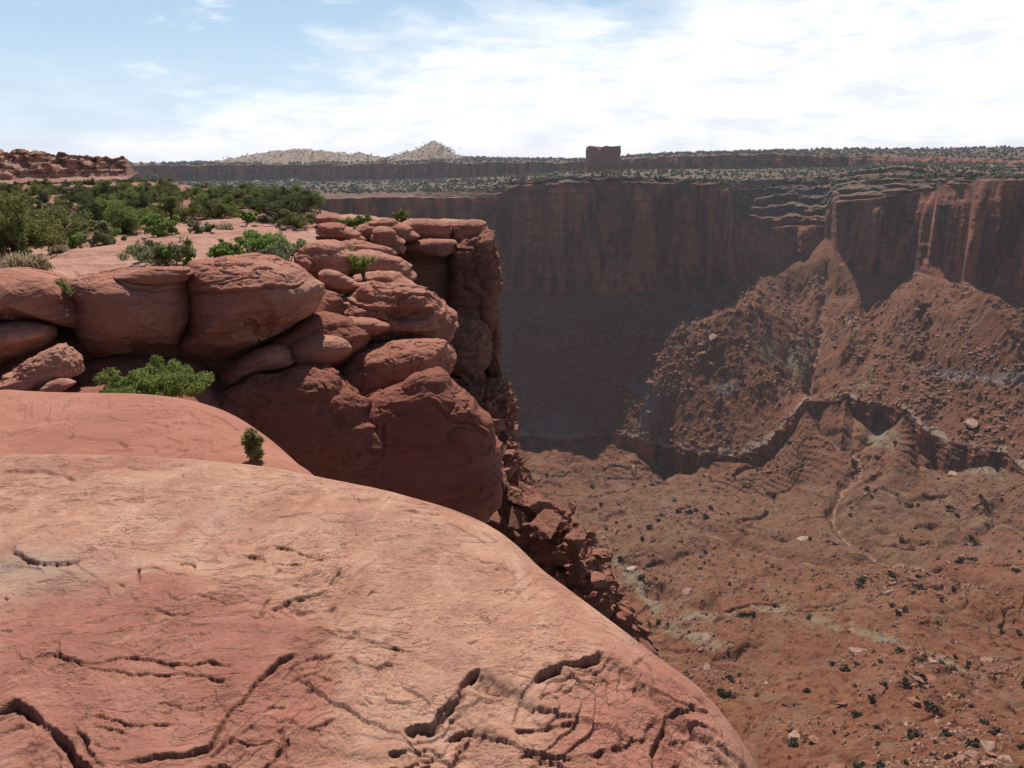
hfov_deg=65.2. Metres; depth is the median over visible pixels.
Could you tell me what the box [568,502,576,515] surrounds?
fallen block
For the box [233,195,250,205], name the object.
juniper tree
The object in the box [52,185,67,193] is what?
pinyon tree
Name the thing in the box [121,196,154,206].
pinyon tree
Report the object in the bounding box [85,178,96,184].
pinyon tree
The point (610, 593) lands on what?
fallen block
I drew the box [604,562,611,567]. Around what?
fallen block
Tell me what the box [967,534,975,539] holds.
desert shrub
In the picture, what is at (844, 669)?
desert shrub
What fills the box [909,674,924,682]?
boulder
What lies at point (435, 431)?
boulder
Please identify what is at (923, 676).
desert shrub
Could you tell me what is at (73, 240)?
shrub
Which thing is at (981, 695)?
boulder
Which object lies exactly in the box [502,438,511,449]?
fallen block
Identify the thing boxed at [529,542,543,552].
fallen block
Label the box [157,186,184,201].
juniper tree
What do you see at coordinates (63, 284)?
shrub
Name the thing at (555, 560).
fallen block
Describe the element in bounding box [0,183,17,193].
pinyon tree
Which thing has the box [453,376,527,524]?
rock block
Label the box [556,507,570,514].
fallen block
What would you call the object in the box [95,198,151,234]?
juniper tree
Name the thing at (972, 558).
desert shrub
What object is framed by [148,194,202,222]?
juniper tree
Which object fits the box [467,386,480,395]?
fallen block
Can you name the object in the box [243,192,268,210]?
pinyon tree
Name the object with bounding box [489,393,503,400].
fallen block
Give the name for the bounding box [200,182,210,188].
juniper tree
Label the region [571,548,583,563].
fallen block
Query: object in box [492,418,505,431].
fallen block
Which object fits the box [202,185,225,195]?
juniper tree
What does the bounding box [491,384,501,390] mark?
fallen block
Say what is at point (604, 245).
canyon terrain
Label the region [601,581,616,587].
fallen block
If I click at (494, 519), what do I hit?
fallen block
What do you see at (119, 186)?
juniper tree
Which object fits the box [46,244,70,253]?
shrub
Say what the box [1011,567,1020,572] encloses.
desert shrub
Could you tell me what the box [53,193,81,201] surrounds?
pinyon tree
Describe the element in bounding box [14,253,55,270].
shrub
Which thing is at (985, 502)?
desert shrub
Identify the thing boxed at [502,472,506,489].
fallen block
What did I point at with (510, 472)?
fallen block
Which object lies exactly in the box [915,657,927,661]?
desert shrub
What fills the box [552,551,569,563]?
fallen block
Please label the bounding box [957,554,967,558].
boulder
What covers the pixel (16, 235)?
juniper tree
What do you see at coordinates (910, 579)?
boulder
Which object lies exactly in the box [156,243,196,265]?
shrub
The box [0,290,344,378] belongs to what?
rock ledge
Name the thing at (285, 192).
pinyon tree
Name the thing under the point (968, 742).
desert shrub
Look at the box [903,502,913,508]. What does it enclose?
desert shrub
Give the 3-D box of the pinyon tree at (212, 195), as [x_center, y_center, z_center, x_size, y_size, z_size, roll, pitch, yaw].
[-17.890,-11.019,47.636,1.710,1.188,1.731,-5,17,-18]
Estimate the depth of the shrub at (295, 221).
30.67 m
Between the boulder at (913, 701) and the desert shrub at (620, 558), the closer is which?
the boulder at (913, 701)
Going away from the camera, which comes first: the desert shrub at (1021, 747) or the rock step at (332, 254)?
the rock step at (332, 254)
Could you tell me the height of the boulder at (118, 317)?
1.693 m
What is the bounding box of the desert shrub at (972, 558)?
[966,557,977,561]
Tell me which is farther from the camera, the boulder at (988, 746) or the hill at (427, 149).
the hill at (427, 149)
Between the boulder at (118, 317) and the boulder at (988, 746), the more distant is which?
the boulder at (988, 746)
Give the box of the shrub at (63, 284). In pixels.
[55,277,74,296]
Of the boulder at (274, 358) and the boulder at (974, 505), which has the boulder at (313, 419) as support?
the boulder at (274, 358)
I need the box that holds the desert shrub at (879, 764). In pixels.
[876,759,884,767]
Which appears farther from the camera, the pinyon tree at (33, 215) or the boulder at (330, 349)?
the pinyon tree at (33, 215)
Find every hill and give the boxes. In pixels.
[215,148,398,180]
[388,141,464,160]
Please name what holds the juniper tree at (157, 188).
on the ground at (79, 260)
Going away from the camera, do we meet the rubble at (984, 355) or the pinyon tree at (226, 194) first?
the pinyon tree at (226, 194)
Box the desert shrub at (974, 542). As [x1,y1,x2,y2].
[971,539,980,545]
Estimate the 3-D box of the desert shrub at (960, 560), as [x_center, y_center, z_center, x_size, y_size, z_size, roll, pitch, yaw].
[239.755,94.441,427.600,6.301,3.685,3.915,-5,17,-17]
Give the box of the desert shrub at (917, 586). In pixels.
[913,584,924,589]
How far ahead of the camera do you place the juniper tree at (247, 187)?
59.79 m
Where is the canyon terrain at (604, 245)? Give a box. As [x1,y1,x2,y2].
[70,147,1023,767]
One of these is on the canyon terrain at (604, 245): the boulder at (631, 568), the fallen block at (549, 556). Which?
the boulder at (631, 568)
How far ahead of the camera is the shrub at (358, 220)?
30.27 m
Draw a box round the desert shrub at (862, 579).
[857,577,865,583]
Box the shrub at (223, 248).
[205,236,249,257]
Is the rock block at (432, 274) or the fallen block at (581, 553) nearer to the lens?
the fallen block at (581, 553)
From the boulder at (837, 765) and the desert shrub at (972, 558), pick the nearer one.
the boulder at (837, 765)
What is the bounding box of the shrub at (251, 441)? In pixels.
[238,427,265,460]
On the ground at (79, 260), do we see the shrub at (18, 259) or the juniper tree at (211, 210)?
the juniper tree at (211, 210)
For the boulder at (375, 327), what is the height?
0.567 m
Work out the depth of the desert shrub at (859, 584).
416.30 m
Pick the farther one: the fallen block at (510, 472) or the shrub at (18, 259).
the fallen block at (510, 472)
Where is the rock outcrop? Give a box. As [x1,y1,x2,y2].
[0,149,138,183]
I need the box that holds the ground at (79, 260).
[0,182,485,377]
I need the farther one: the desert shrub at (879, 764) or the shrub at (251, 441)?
the desert shrub at (879, 764)
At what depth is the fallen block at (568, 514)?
23.67 m
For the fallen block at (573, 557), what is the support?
on the fallen block at (564, 547)
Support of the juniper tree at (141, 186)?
on the ground at (79, 260)
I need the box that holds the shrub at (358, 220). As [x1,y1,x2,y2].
[334,214,375,227]
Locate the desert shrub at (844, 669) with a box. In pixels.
[839,664,850,671]
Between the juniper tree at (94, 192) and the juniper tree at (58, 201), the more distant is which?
the juniper tree at (94, 192)
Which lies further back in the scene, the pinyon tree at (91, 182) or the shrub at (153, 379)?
the pinyon tree at (91, 182)
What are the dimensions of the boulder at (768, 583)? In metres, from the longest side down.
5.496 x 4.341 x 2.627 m
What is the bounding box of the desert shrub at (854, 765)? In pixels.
[852,761,860,767]
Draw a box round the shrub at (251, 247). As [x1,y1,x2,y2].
[245,243,281,253]
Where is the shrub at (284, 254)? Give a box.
[266,234,306,261]
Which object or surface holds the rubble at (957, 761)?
on the canyon terrain at (604, 245)
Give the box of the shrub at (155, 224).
[139,211,180,236]
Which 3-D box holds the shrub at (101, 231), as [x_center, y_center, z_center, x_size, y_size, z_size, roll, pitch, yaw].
[-12.660,-4.629,24.663,1.471,0.897,1.328,-8,18,-26]
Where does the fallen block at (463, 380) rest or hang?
on the rock block at (489, 406)
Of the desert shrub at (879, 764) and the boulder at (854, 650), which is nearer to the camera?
the desert shrub at (879, 764)
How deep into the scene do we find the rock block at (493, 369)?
30.17 m
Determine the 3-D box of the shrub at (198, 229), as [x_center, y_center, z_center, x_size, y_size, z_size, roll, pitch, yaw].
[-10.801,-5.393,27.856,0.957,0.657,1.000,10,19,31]
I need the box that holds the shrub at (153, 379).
[93,355,214,398]
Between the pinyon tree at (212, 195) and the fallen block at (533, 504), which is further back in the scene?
the pinyon tree at (212, 195)
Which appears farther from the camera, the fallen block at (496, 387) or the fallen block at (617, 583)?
the fallen block at (496, 387)
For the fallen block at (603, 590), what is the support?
on the rock block at (624, 617)
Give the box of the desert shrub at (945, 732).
[940,728,951,736]
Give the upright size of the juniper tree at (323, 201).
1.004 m
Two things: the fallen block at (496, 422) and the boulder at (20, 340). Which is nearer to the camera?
the boulder at (20, 340)
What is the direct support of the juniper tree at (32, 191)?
on the ground at (79, 260)
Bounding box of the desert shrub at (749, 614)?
[743,611,753,617]
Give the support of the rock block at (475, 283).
on the rock block at (493, 369)
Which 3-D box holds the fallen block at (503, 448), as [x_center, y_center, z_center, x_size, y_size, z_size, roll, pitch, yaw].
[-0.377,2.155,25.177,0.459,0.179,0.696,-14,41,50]
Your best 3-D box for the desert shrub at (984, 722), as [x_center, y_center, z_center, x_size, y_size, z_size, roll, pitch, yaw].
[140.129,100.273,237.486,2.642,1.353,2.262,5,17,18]
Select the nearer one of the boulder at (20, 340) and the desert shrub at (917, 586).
the boulder at (20, 340)
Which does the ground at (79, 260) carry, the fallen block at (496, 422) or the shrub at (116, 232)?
the shrub at (116, 232)
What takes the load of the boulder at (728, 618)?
on the canyon terrain at (604, 245)
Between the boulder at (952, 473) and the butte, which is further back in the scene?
the butte
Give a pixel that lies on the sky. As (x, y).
(146, 81)
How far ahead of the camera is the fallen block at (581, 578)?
22.32 m
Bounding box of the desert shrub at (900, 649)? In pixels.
[894,646,904,652]
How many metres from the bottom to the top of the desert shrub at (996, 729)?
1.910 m
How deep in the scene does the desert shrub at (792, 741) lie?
249.49 m
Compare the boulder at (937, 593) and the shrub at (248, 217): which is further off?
the boulder at (937, 593)
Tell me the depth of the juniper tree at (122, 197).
44.73 m
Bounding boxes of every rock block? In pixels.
[355,218,419,242]
[370,226,405,253]
[398,251,450,304]
[404,238,456,257]
[405,218,451,238]
[447,229,503,330]
[450,314,492,378]
[450,375,532,485]
[451,219,487,241]
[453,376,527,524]
[484,312,502,378]
[489,481,659,656]
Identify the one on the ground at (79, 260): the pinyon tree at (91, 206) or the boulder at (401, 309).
the pinyon tree at (91, 206)
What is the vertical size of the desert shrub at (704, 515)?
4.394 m
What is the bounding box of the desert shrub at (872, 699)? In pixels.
[868,695,876,703]
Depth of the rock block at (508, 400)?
27.75 m
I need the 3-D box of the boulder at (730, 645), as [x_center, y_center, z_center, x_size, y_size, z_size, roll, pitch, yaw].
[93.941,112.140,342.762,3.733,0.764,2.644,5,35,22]
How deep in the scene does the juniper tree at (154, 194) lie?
52.17 m
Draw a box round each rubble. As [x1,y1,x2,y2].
[500,258,1023,458]
[533,441,1023,767]
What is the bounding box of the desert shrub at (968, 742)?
[965,738,980,747]
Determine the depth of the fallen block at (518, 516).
23.03 m
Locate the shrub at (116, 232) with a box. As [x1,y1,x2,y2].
[93,225,121,236]
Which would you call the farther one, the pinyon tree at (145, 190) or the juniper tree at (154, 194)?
the pinyon tree at (145, 190)
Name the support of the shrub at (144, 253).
on the ground at (79, 260)
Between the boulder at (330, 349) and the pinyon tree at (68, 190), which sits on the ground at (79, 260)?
the pinyon tree at (68, 190)
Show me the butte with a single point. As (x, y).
(599, 159)
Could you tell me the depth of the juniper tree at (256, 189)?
60.10 m
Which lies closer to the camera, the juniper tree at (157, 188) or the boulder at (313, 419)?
the boulder at (313, 419)
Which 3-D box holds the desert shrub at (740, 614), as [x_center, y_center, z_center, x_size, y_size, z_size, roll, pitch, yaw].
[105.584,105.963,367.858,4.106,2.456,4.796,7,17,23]
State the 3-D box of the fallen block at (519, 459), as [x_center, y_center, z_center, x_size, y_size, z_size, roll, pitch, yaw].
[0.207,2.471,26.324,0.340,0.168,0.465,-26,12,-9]
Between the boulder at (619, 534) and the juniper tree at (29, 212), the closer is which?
the juniper tree at (29, 212)
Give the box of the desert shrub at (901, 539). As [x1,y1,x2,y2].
[898,537,906,543]
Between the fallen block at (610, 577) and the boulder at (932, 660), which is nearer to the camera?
the fallen block at (610, 577)
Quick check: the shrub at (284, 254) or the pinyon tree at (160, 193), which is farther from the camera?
the pinyon tree at (160, 193)
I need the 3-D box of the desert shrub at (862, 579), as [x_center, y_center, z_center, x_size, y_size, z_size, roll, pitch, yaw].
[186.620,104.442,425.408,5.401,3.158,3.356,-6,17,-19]
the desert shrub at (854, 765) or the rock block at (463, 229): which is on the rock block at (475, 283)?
the rock block at (463, 229)
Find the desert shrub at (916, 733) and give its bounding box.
[912,729,923,737]
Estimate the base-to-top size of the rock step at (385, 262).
1.002 m
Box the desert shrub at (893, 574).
[888,572,896,577]
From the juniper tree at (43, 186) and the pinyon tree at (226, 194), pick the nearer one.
the pinyon tree at (226, 194)
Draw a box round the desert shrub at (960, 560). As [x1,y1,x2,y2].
[954,557,964,563]
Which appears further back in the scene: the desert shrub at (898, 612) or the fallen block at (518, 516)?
the desert shrub at (898, 612)
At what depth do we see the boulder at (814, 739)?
248.07 m
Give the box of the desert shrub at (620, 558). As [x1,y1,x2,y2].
[617,556,624,561]
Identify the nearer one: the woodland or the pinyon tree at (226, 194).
the pinyon tree at (226, 194)
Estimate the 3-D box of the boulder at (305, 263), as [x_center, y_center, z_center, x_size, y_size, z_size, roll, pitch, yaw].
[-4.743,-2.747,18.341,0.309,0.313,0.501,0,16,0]
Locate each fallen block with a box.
[459,376,467,384]
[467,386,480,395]
[484,386,492,391]
[488,511,499,525]
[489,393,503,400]
[490,411,503,417]
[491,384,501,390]
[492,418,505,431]
[492,419,500,425]
[498,409,509,415]
[501,445,506,457]
[501,449,518,461]
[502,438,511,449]
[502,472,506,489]
[503,487,523,505]
[506,464,518,480]
[506,522,530,529]
[509,506,527,528]
[513,456,522,462]
[513,530,520,537]
[517,457,529,465]
[518,450,527,457]
[522,494,555,514]
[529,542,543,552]
[530,509,561,539]
[545,545,558,559]
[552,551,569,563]
[553,550,562,563]
[554,537,559,544]
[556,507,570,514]
[557,543,573,554]
[558,559,573,564]
[560,511,571,517]
[561,515,569,520]
[564,528,586,555]
[564,564,574,569]
[567,553,578,560]
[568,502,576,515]
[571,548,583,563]
[572,522,579,526]
[574,560,585,575]
[577,572,586,581]
[585,538,596,546]
[586,528,595,539]
[586,565,596,571]
[586,570,592,575]
[591,548,612,562]
[591,557,604,569]
[591,571,606,587]
[597,587,609,592]
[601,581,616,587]
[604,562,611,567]
[604,574,613,581]
[606,587,612,598]
[611,570,620,586]
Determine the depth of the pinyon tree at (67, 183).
84.32 m
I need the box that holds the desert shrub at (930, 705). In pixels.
[923,700,939,710]
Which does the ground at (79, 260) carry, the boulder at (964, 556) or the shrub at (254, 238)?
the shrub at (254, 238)
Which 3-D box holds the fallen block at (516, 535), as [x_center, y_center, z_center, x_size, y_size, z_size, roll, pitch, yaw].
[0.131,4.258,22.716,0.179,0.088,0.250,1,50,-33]
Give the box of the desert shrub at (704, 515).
[702,513,708,518]
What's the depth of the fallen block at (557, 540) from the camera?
22.82 m
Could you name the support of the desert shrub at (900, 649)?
on the canyon terrain at (604, 245)
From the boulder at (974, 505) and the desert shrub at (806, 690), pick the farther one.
the boulder at (974, 505)
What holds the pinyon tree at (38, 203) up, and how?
on the ground at (79, 260)
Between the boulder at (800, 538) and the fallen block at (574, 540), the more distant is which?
the boulder at (800, 538)
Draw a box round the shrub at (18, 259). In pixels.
[0,251,35,267]
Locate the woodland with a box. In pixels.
[71,140,1023,196]
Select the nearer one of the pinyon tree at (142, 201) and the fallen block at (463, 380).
the fallen block at (463, 380)
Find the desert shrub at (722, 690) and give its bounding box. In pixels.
[716,687,728,695]
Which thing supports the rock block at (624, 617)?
on the canyon terrain at (604, 245)
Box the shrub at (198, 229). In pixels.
[187,220,215,233]
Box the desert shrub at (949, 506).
[944,504,953,509]
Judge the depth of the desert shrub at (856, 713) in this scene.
260.55 m
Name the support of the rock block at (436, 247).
on the rock block at (432, 274)
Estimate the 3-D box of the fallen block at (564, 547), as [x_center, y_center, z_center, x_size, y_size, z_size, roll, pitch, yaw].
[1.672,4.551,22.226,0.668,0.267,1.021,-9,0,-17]
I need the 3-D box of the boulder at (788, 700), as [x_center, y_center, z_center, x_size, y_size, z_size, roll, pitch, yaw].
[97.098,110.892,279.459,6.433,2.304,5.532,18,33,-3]
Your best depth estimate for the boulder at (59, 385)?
11.10 m
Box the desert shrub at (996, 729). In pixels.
[992,726,1002,732]
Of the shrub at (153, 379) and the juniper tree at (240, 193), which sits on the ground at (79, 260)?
the juniper tree at (240, 193)
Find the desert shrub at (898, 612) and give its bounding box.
[894,609,901,615]
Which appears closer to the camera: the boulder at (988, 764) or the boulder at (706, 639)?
the boulder at (988, 764)
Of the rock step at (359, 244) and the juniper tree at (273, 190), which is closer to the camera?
the rock step at (359, 244)
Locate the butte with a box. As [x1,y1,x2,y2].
[585,146,620,171]
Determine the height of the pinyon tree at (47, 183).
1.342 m
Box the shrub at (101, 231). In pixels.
[76,219,126,244]
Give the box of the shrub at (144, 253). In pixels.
[115,236,196,266]
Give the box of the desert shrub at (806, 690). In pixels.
[802,688,810,692]
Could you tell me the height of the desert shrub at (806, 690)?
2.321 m
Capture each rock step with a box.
[293,239,352,280]
[313,214,345,224]
[315,222,365,240]
[340,239,397,255]
[347,249,416,281]
[351,270,414,283]
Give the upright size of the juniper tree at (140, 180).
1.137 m
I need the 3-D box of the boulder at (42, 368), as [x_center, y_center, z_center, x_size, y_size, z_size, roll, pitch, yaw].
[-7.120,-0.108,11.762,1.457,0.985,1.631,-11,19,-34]
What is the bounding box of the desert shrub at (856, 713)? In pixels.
[851,710,861,716]
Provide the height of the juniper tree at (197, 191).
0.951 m
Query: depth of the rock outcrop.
118.46 m
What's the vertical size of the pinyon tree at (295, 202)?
1.877 m
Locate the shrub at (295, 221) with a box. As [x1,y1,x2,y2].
[275,208,316,227]
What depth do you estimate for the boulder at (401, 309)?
16.95 m
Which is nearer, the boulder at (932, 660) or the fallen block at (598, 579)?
the fallen block at (598, 579)
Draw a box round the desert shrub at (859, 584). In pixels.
[853,582,864,588]
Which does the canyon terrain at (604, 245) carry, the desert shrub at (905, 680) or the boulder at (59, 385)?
the desert shrub at (905, 680)
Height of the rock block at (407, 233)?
0.985 m
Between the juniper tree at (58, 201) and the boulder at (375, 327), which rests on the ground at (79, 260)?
the juniper tree at (58, 201)
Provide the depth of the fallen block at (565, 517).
23.01 m
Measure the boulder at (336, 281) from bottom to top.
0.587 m
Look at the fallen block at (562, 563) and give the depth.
22.47 m
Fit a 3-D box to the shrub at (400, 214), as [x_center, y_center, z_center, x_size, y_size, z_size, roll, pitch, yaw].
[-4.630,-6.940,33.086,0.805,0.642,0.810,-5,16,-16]
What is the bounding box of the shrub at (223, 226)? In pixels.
[216,221,233,230]
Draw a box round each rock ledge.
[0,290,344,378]
[0,353,224,408]
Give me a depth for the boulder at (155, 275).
12.92 m
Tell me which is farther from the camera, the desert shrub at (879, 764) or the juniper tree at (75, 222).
the desert shrub at (879, 764)
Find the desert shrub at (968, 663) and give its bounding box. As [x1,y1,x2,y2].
[965,660,971,668]
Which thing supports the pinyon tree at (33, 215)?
on the ground at (79, 260)
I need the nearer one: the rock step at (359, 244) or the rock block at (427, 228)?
the rock step at (359, 244)
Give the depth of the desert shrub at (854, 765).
198.88 m
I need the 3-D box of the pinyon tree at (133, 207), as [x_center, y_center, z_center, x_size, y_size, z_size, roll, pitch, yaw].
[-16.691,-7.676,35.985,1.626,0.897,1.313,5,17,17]
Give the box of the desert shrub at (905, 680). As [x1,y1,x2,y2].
[901,677,912,687]
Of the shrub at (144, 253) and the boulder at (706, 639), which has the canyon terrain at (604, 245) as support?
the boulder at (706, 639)
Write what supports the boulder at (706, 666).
on the canyon terrain at (604, 245)
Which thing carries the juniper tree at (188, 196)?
on the ground at (79, 260)
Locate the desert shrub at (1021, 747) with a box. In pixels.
[1016,742,1023,749]
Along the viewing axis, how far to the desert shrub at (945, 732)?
222.49 m
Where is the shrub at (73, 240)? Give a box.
[67,234,83,247]
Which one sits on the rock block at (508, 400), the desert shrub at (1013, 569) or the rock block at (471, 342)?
the rock block at (471, 342)
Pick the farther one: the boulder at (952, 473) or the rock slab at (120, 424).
the boulder at (952, 473)
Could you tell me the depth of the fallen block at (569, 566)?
21.64 m
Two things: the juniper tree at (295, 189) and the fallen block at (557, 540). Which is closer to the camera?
the fallen block at (557, 540)
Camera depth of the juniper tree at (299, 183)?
62.28 m
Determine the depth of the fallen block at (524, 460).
26.65 m
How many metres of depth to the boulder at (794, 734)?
253.96 m
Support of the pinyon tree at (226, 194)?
on the ground at (79, 260)
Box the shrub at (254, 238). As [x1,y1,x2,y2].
[241,229,308,254]
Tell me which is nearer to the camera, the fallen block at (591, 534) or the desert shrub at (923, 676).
the fallen block at (591, 534)
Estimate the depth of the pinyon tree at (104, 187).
53.83 m
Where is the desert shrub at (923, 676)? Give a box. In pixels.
[913,672,927,681]
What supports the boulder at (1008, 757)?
on the canyon terrain at (604, 245)
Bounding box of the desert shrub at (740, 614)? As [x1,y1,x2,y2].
[737,611,745,617]
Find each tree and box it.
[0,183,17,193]
[0,190,9,198]
[0,192,68,255]
[18,192,40,206]
[21,183,40,194]
[21,209,45,218]
[22,213,40,222]
[26,200,57,216]
[28,204,95,243]
[30,178,56,189]
[34,184,50,191]
[35,190,51,202]
[36,186,57,194]
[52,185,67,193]
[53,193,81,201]
[53,197,65,205]
[57,190,122,227]
[60,180,71,186]
[61,184,92,196]
[73,181,85,187]
[83,184,106,198]
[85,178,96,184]
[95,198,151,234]
[96,182,117,197]
[109,189,129,204]
[110,182,131,191]
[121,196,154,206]
[122,193,159,212]
[124,187,138,200]
[130,183,145,193]
[132,204,155,217]
[134,177,149,182]
[136,186,154,194]
[143,172,152,177]
[145,191,158,201]
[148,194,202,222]
[150,184,163,193]
[153,177,164,184]
[153,182,170,190]
[154,191,165,201]
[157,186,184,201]
[161,179,180,189]
[179,191,193,198]
[187,192,237,218]
[190,187,203,195]
[197,189,225,204]
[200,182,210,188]
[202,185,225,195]
[218,190,238,197]
[219,194,245,209]
[226,204,240,213]
[230,189,246,199]
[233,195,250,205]
[238,182,249,189]
[239,185,251,194]
[240,184,322,222]
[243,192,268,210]
[247,190,265,198]
[249,186,263,193]
[265,185,278,194]
[268,186,295,196]
[287,185,300,193]
[288,182,302,192]
[312,192,325,207]
[347,253,377,279]
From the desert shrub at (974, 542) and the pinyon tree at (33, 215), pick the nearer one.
the pinyon tree at (33, 215)
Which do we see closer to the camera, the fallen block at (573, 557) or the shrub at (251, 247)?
the shrub at (251, 247)
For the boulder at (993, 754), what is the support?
on the canyon terrain at (604, 245)
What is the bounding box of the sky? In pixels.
[0,0,1023,162]
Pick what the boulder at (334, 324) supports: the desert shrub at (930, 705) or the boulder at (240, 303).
the boulder at (240, 303)
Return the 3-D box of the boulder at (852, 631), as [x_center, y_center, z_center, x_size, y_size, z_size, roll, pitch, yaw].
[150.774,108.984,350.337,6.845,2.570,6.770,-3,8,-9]
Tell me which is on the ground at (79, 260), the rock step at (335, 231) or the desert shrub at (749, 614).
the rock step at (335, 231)
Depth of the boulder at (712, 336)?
716.07 m
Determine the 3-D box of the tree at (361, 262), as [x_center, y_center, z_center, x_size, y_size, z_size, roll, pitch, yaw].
[-3.628,-2.806,19.188,0.631,0.653,0.910,-8,18,-27]
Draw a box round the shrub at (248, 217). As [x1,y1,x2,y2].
[236,210,257,225]
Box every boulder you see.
[0,267,78,329]
[0,320,57,365]
[0,343,84,390]
[38,378,75,391]
[67,266,189,357]
[113,266,193,285]
[178,253,325,359]
[207,311,370,376]
[217,363,386,486]
[220,344,294,389]
[290,335,351,364]
[299,258,311,270]
[318,269,361,293]
[336,337,456,396]
[340,281,458,346]
[349,316,389,337]
[365,366,503,523]
[613,527,619,534]
[617,532,625,536]
[625,566,637,571]
[631,464,636,476]
[682,588,691,593]
[702,633,710,645]
[703,663,709,669]
[709,333,715,340]
[712,613,729,623]
[725,616,733,621]
[727,643,734,647]
[765,580,770,587]
[779,694,798,707]
[787,729,799,739]
[796,536,808,540]
[807,735,819,743]
[828,539,838,544]
[828,763,844,767]
[834,701,847,705]
[847,627,859,634]
[848,647,865,652]
[861,760,875,765]
[871,683,886,694]
[873,601,883,604]
[883,590,893,594]
[906,577,919,581]
[906,697,920,705]
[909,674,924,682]
[925,674,936,682]
[927,658,937,663]
[930,589,943,595]
[947,471,956,476]
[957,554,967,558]
[963,418,977,427]
[964,750,981,757]
[970,503,980,507]
[970,691,992,699]
[980,740,995,752]
[980,760,993,767]
[985,751,997,756]
[999,755,1013,763]
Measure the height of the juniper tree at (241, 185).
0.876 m
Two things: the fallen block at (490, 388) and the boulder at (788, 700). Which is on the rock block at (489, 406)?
the fallen block at (490, 388)
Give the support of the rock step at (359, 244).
on the ground at (79, 260)
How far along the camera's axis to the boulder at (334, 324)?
15.19 m
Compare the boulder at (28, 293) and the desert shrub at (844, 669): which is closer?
the boulder at (28, 293)
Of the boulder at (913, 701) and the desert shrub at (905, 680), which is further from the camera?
the desert shrub at (905, 680)
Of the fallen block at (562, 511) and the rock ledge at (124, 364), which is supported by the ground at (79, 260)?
the rock ledge at (124, 364)
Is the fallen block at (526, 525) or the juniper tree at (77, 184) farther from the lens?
the juniper tree at (77, 184)
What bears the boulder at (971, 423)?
on the canyon terrain at (604, 245)
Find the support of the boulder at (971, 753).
on the canyon terrain at (604, 245)
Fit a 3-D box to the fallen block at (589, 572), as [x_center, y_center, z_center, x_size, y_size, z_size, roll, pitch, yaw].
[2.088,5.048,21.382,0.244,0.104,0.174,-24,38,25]
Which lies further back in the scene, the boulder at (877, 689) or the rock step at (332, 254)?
the boulder at (877, 689)
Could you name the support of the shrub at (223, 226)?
on the ground at (79, 260)
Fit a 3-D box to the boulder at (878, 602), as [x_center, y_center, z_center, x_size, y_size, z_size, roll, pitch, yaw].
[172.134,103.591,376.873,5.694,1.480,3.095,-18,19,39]
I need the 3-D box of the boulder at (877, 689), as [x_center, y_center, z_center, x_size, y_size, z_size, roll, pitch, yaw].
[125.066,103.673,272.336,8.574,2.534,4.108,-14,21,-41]
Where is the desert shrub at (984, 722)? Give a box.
[978,719,988,724]
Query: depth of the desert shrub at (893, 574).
431.96 m
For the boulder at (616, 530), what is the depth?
555.75 m
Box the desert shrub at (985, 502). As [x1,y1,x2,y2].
[980,500,988,505]
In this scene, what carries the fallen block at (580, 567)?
on the fallen block at (569, 566)
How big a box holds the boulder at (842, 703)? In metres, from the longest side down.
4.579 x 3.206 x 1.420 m
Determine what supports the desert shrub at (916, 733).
on the canyon terrain at (604, 245)
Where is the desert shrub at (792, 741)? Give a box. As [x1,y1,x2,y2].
[787,737,798,746]
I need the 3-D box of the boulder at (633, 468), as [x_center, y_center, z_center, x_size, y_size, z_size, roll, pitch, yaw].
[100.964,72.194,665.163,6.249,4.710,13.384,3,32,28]
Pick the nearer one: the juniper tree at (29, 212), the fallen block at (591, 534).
the fallen block at (591, 534)
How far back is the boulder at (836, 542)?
496.73 m
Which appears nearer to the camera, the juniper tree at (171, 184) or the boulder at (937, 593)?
the juniper tree at (171, 184)
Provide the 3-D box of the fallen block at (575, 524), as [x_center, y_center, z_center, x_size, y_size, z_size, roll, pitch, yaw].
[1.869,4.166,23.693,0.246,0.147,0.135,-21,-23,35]
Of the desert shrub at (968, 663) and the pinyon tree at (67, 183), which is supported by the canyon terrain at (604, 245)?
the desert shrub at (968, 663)
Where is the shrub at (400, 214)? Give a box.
[391,209,409,222]
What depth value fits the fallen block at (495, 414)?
26.38 m
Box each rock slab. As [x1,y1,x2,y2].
[0,390,313,475]
[0,454,756,767]
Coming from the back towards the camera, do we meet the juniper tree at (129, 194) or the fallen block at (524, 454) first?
the juniper tree at (129, 194)
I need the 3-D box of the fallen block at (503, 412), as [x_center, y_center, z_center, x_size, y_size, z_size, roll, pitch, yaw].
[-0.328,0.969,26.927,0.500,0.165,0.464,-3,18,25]
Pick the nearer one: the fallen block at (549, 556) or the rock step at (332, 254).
the rock step at (332, 254)
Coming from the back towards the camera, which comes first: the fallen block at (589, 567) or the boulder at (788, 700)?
the boulder at (788, 700)
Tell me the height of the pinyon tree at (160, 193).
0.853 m
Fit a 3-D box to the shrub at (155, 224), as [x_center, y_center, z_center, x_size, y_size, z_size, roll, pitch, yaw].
[-11.893,-5.342,27.157,1.274,1.006,1.275,-10,19,-32]
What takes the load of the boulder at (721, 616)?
on the canyon terrain at (604, 245)
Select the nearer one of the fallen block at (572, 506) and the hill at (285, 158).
the fallen block at (572, 506)
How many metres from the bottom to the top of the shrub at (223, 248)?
0.721 m
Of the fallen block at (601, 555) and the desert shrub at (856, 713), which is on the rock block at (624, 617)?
the fallen block at (601, 555)
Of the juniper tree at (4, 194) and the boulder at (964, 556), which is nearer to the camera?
the juniper tree at (4, 194)
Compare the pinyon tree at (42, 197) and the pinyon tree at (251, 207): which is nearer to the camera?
the pinyon tree at (251, 207)

